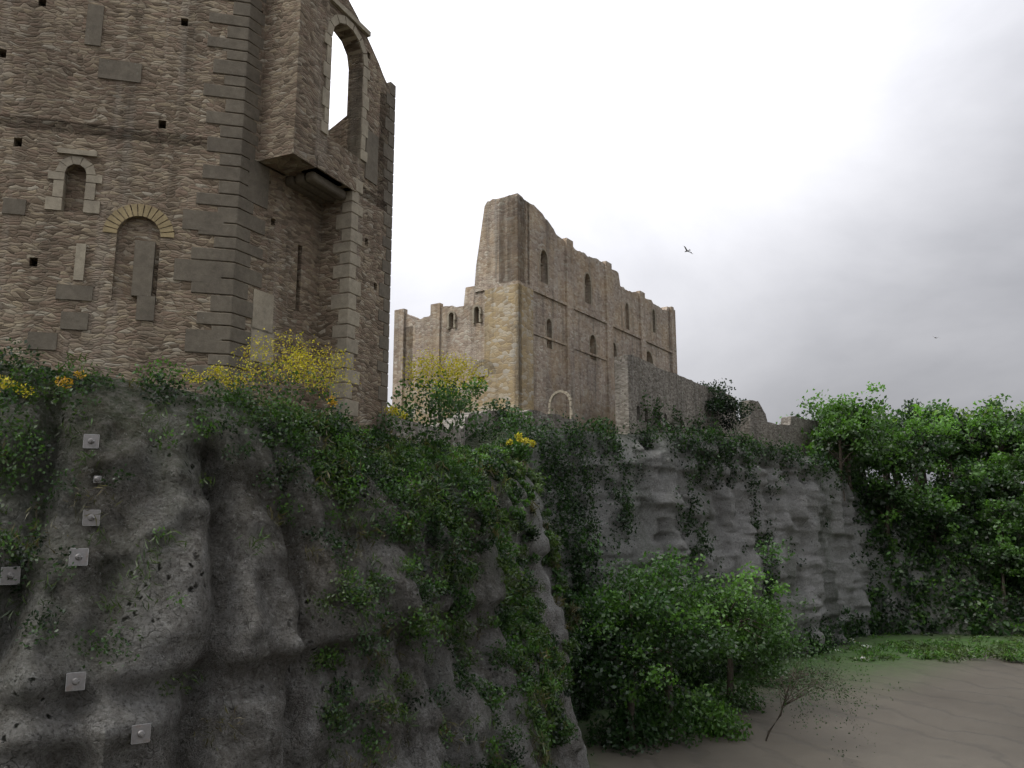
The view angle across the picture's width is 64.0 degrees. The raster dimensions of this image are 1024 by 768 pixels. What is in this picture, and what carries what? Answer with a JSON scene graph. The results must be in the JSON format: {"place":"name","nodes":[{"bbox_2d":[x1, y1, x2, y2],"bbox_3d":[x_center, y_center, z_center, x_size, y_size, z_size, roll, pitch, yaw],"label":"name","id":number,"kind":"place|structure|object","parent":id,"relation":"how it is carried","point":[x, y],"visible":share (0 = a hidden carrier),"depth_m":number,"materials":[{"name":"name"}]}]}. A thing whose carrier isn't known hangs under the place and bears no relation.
{"place":"outdoors","nodes":[
{"label":"outdoors","id":0,"kind":"place"},
{"bbox_2d":[0,364,1023,767],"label":"cliff","id":1,"kind":"structure","parent":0,"point":[244,632],"depth_m":15.93,"materials":[{"name":"grey stone"}]},
{"bbox_2d":[0,567,20,584],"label":"anchor plate","id":2,"kind":"object","parent":1,"relation":"on","point":[10,573],"visible":0.98,"depth_m":13.27,"materials":[{"name":"metal"}]},
{"bbox_2d":[65,672,85,690],"bbox_3d":[-6.854,4.666,12.880,0.270,0.270,0.363,6,-11,-29],"label":"anchor plate","id":3,"kind":"object","parent":1,"relation":"on","point":[75,681],"visible":1,"depth_m":12.84,"materials":[{"name":"metal"}]},
{"bbox_2d":[68,548,88,565],"bbox_3d":[-7.180,2.868,13.581,0.280,0.285,0.367,6,-12,-31],"label":"anchor plate","id":4,"kind":"object","parent":1,"relation":"on","point":[78,557],"visible":0.99,"depth_m":13.54,"materials":[{"name":"metal"}]},
{"bbox_2d":[82,510,100,525],"bbox_3d":[-7.226,2.301,14.105,0.270,0.270,0.358,3,-10,-14],"label":"anchor plate","id":5,"kind":"object","parent":1,"relation":"on","point":[89,520],"visible":0.98,"depth_m":14.06,"materials":[{"name":"metal"}]},
{"bbox_2d":[83,434,99,448],"bbox_3d":[-7.482,1.023,14.592,0.250,0.250,0.358,4,-11,-20],"label":"anchor plate","id":6,"kind":"object","parent":1,"relation":"on","point":[90,440],"visible":0.99,"depth_m":14.55,"materials":[{"name":"metal"}]},
{"bbox_2d":[93,476,101,482],"bbox_3d":[-7.266,1.672,14.363,0.120,0.120,0.356,7,-12,-34],"label":"anchor plate","id":7,"kind":"object","parent":1,"relation":"on","point":[97,479],"visible":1,"depth_m":14.30,"materials":[{"name":"metal"}]},
{"bbox_2d":[131,723,150,744],"bbox_3d":[-5.860,5.511,12.939,0.280,0.280,0.363,7,-12,-34],"label":"anchor plate","id":8,"kind":"object","parent":1,"relation":"on","point":[140,733],"visible":1,"depth_m":12.89,"materials":[{"name":"metal"}]},
{"bbox_2d":[0,0,395,432],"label":"castle tower","id":9,"kind":"structure","parent":1,"relation":"on","point":[197,185],"depth_m":19.82,"materials":[{"name":"brown stone"}]},
{"bbox_2d":[0,362,532,462],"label":"bushes","id":10,"kind":"object","parent":1,"relation":"on","point":[519,448],"visible":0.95,"depth_m":17.45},
{"bbox_2d":[0,328,534,446],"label":"yellow flowers","id":11,"kind":"object","parent":1,"relation":"on","point":[301,356],"visible":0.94,"depth_m":16.87,"materials":[{"name":"yellow plant"}]},
{"bbox_2d":[0,338,587,767],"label":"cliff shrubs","id":12,"kind":"object","parent":1,"relation":"on","point":[458,464],"visible":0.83,"depth_m":19.56,"materials":[{"name":"green plant"}]},
{"bbox_2d":[386,409,576,446],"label":"lower bailey wall","id":13,"kind":"structure","parent":1,"relation":"on","point":[461,433],"depth_m":49.01,"materials":[{"name":"grey stone"}]},
{"bbox_2d":[392,193,676,431],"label":"castle keep","id":14,"kind":"structure","parent":1,"relation":"on","point":[541,316],"depth_m":77.06,"materials":[{"name":"yellow stone"}]},
{"bbox_2d":[548,355,737,438],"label":"stone wall","id":15,"kind":"structure","parent":1,"relation":"on","point":[635,376],"depth_m":77.05,"materials":[{"name":"grey stone"}]},
{"bbox_2d":[571,551,721,742],"bbox_3d":[7.403,16.803,50.901,11.022,12.641,8.451,-3,-11,18],"label":"cliff foot tree","id":16,"kind":"object","parent":1,"relation":"on","point":[603,660],"visible":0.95,"depth_m":49.90,"materials":[{"name":"green plant"}]},
{"bbox_2d":[575,533,767,730],"bbox_3d":[9.917,16.956,55.010,13.778,13.751,12.971,0,-10,0],"label":"cliff foot tree","id":17,"kind":"object","parent":1,"relation":"on","point":[628,579],"visible":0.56,"depth_m":53.48,"materials":[{"name":"green plant"}]},
{"bbox_2d":[493,409,911,755],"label":"cliff ivy","id":18,"kind":"object","parent":1,"relation":"on","point":[568,503],"depth_m":66.17,"materials":[{"name":"green plant"}]},
{"bbox_2d":[669,582,736,670],"bbox_3d":[13.822,21.058,67.660,8.680,10.054,10.471,0,-10,0],"label":"cliff foot tree","id":19,"kind":"object","parent":1,"relation":"on","point":[686,660],"visible":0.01,"depth_m":64.87,"materials":[{"name":"green plant"}]},
{"bbox_2d":[695,377,759,430],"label":"ivy","id":20,"kind":"object","parent":1,"relation":"on","point":[720,402],"visible":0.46,"depth_m":89.16,"materials":[{"name":"green plant"}]},
{"bbox_2d":[650,537,821,706],"bbox_3d":[16.814,18.256,61.849,10.598,13.552,13.096,9,-13,-41],"label":"cliff foot tree","id":21,"kind":"object","parent":1,"relation":"on","point":[756,618],"visible":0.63,"depth_m":60.61,"materials":[{"name":"green plant"}]},
{"bbox_2d":[733,580,807,676],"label":"cliff foot tree","id":22,"kind":"object","parent":1,"relation":"on","point":[781,593],"visible":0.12,"depth_m":71.97,"materials":[{"name":"green plant"}]},
{"bbox_2d":[776,412,820,423],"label":"woodland tree","id":23,"kind":"object","parent":1,"relation":"on","point":[798,415],"visible":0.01,"depth_m":120.64,"materials":[{"name":"green plant"}]},
{"bbox_2d":[737,400,864,482],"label":"bailey ruins","id":24,"kind":"object","parent":1,"relation":"on","point":[758,425],"visible":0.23,"depth_m":103.31,"materials":[{"name":"grey stone"}]},
{"bbox_2d":[796,393,891,489],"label":"woodland tree","id":25,"kind":"object","parent":1,"relation":"on","point":[863,412],"visible":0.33,"depth_m":105.51,"materials":[{"name":"green plant"}]},
{"bbox_2d":[800,408,888,500],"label":"woodland tree","id":26,"kind":"object","parent":1,"relation":"on","point":[845,436],"visible":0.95,"depth_m":100.72,"materials":[{"name":"green plant"}]},
{"bbox_2d":[798,381,901,455],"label":"woodland tree","id":27,"kind":"object","parent":1,"relation":"on","point":[882,403],"visible":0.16,"depth_m":111.35,"materials":[{"name":"green plant"}]},
{"bbox_2d":[835,639,868,660],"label":"white flowers","id":28,"kind":"object","parent":1,"relation":"on","point":[861,645],"visible":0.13,"depth_m":87.09,"materials":[{"name":"white plant"}]},
{"bbox_2d":[807,391,900,489],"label":"woodland tree","id":29,"kind":"object","parent":1,"relation":"on","point":[845,415],"visible":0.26,"depth_m":104.55,"materials":[{"name":"green plant"}]},
{"bbox_2d":[871,408,910,480],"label":"skyline tree","id":30,"kind":"object","parent":1,"relation":"on","point":[898,411],"visible":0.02,"depth_m":136.67,"materials":[{"name":"green plant"}]},
{"bbox_2d":[853,461,951,540],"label":"woodland tree","id":31,"kind":"object","parent":1,"relation":"on","point":[903,495],"visible":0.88,"depth_m":103.63,"materials":[{"name":"green plant"}]},
{"bbox_2d":[851,404,954,484],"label":"woodland tree","id":32,"kind":"object","parent":1,"relation":"on","point":[914,461],"visible":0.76,"depth_m":107.47,"materials":[{"name":"green plant"}]},
{"bbox_2d":[887,431,927,483],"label":"woodland tree","id":33,"kind":"object","parent":1,"relation":"on","point":[907,464],"visible":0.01,"depth_m":115.19,"materials":[{"name":"green plant"}]},
{"bbox_2d":[885,401,939,435],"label":"woodland tree","id":34,"kind":"object","parent":1,"relation":"on","point":[924,414],"visible":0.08,"depth_m":125.10,"materials":[{"name":"green plant"}]},
{"bbox_2d":[873,404,960,484],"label":"skyline tree","id":35,"kind":"object","parent":1,"relation":"on","point":[942,415],"visible":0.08,"depth_m":124.42,"materials":[{"name":"green plant"}]},
{"bbox_2d":[880,398,958,490],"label":"woodland tree","id":36,"kind":"object","parent":1,"relation":"on","point":[940,436],"visible":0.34,"depth_m":118.67,"materials":[{"name":"green plant"}]},
{"bbox_2d":[880,415,960,494],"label":"woodland tree","id":37,"kind":"object","parent":1,"relation":"on","point":[921,436],"visible":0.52,"depth_m":113.04,"materials":[{"name":"green plant"}]},
{"bbox_2d":[825,454,1023,636],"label":"wooded bank understory","id":38,"kind":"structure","parent":1,"relation":"on","point":[980,599],"depth_m":102.60,"materials":[{"name":"green plant"}]},
{"bbox_2d":[907,486,971,555],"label":"woodland tree","id":39,"kind":"object","parent":1,"relation":"on","point":[952,522],"visible":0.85,"depth_m":105.00,"materials":[{"name":"green plant"}]},
{"bbox_2d":[926,421,978,471],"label":"woodland tree","id":40,"kind":"object","parent":1,"relation":"on","point":[950,453],"visible":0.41,"depth_m":121.55,"materials":[{"name":"green plant"}]},
{"bbox_2d":[927,442,989,483],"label":"woodland tree","id":41,"kind":"object","parent":1,"relation":"on","point":[931,478],"visible":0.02,"depth_m":130.56,"materials":[{"name":"green plant"}]},
{"bbox_2d":[919,455,1000,512],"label":"woodland tree","id":42,"kind":"object","parent":1,"relation":"on","point":[956,489],"visible":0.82,"depth_m":111.33,"materials":[{"name":"green plant"}]},
{"bbox_2d":[932,399,1011,462],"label":"woodland tree","id":43,"kind":"object","parent":1,"relation":"on","point":[980,430],"visible":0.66,"depth_m":122.42,"materials":[{"name":"green plant"}]},
{"bbox_2d":[925,399,1023,480],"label":"skyline tree","id":44,"kind":"object","parent":1,"relation":"on","point":[938,406],"visible":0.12,"depth_m":144.24,"materials":[{"name":"green plant"}]},
{"bbox_2d":[951,451,1011,510],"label":"woodland tree","id":45,"kind":"object","parent":1,"relation":"on","point":[986,469],"visible":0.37,"depth_m":113.99,"materials":[{"name":"green plant"}]},
{"bbox_2d":[968,416,995,462],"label":"woodland tree","id":46,"kind":"object","parent":1,"relation":"on","point":[975,420],"visible":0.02,"depth_m":130.98,"materials":[{"name":"green plant"}]},
{"bbox_2d":[952,393,1023,459],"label":"skyline tree","id":47,"kind":"object","parent":1,"relation":"on","point":[999,405],"visible":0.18,"depth_m":137.92,"materials":[{"name":"green plant"}]},
{"bbox_2d":[959,408,1023,488],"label":"woodland tree","id":48,"kind":"object","parent":1,"relation":"on","point":[999,427],"visible":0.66,"depth_m":122.26,"materials":[{"name":"green plant"}]},
{"bbox_2d":[972,495,1023,544],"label":"woodland tree","id":49,"kind":"object","parent":1,"relation":"on","point":[1005,514],"visible":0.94,"depth_m":107.73,"materials":[{"name":"green plant"}]},
{"bbox_2d":[973,540,1023,601],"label":"woodland tree","id":50,"kind":"object","parent":1,"relation":"on","point":[999,558],"visible":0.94,"depth_m":102.77,"materials":[{"name":"green plant"}]},
{"bbox_2d":[974,464,1023,505],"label":"woodland tree","id":51,"kind":"object","parent":1,"relation":"on","point":[1012,486],"visible":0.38,"depth_m":113.66,"materials":[{"name":"green plant"}]},
{"bbox_2d":[974,418,1023,462],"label":"woodland tree","id":52,"kind":"object","parent":1,"relation":"on","point":[989,454],"visible":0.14,"depth_m":126.12,"materials":[{"name":"green plant"}]},
{"bbox_2d":[986,534,1023,593],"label":"woodland tree","id":53,"kind":"object","parent":1,"relation":"on","point":[1007,539],"visible":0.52,"depth_m":103.89,"materials":[{"name":"green plant"}]},
{"bbox_2d":[987,451,1023,500],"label":"woodland tree","id":54,"kind":"object","parent":1,"relation":"on","point":[1013,463],"visible":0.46,"depth_m":116.77,"materials":[{"name":"green plant"}]},
{"bbox_2d":[995,421,1023,461],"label":"woodland tree","id":55,"kind":"object","parent":1,"relation":"on","point":[1019,444],"visible":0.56,"depth_m":120.40,"materials":[{"name":"green plant"}]},
{"bbox_2d":[387,377,824,461],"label":"ivy castle walls","id":56,"kind":"structure","parent":0,"point":[512,415],"depth_m":58.00,"materials":[{"name":"green plant"}]},
{"bbox_2d":[329,0,1023,486],"label":"sky","id":57,"kind":"structure","parent":0,"point":[842,181],"materials":[{"name":"white"}]},
{"bbox_2d":[577,632,1023,767],"bbox_3d":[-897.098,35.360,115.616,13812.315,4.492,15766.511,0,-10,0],"label":"ground","id":58,"kind":"structure","parent":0,"point":[936,713],"depth_m":58.08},
{"bbox_2d":[583,653,792,757],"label":"cliff foot shrubs","id":59,"kind":"object","parent":58,"relation":"on","point":[655,725],"visible":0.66,"depth_m":52.78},
{"bbox_2d":[705,624,901,758],"bbox_3d":[18.677,19.583,52.070,12.253,8.179,10.136,0,-10,0],"label":"sparse willow tree","id":60,"kind":"object","parent":58,"relation":"on","point":[796,678],"visible":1,"depth_m":51.97,"materials":[{"name":"green plant"}]},
{"bbox_2d":[806,632,1023,663],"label":"grass","id":61,"kind":"structure","parent":58,"relation":"on","point":[951,647],"depth_m":87.40,"materials":[{"name":"green plant"}]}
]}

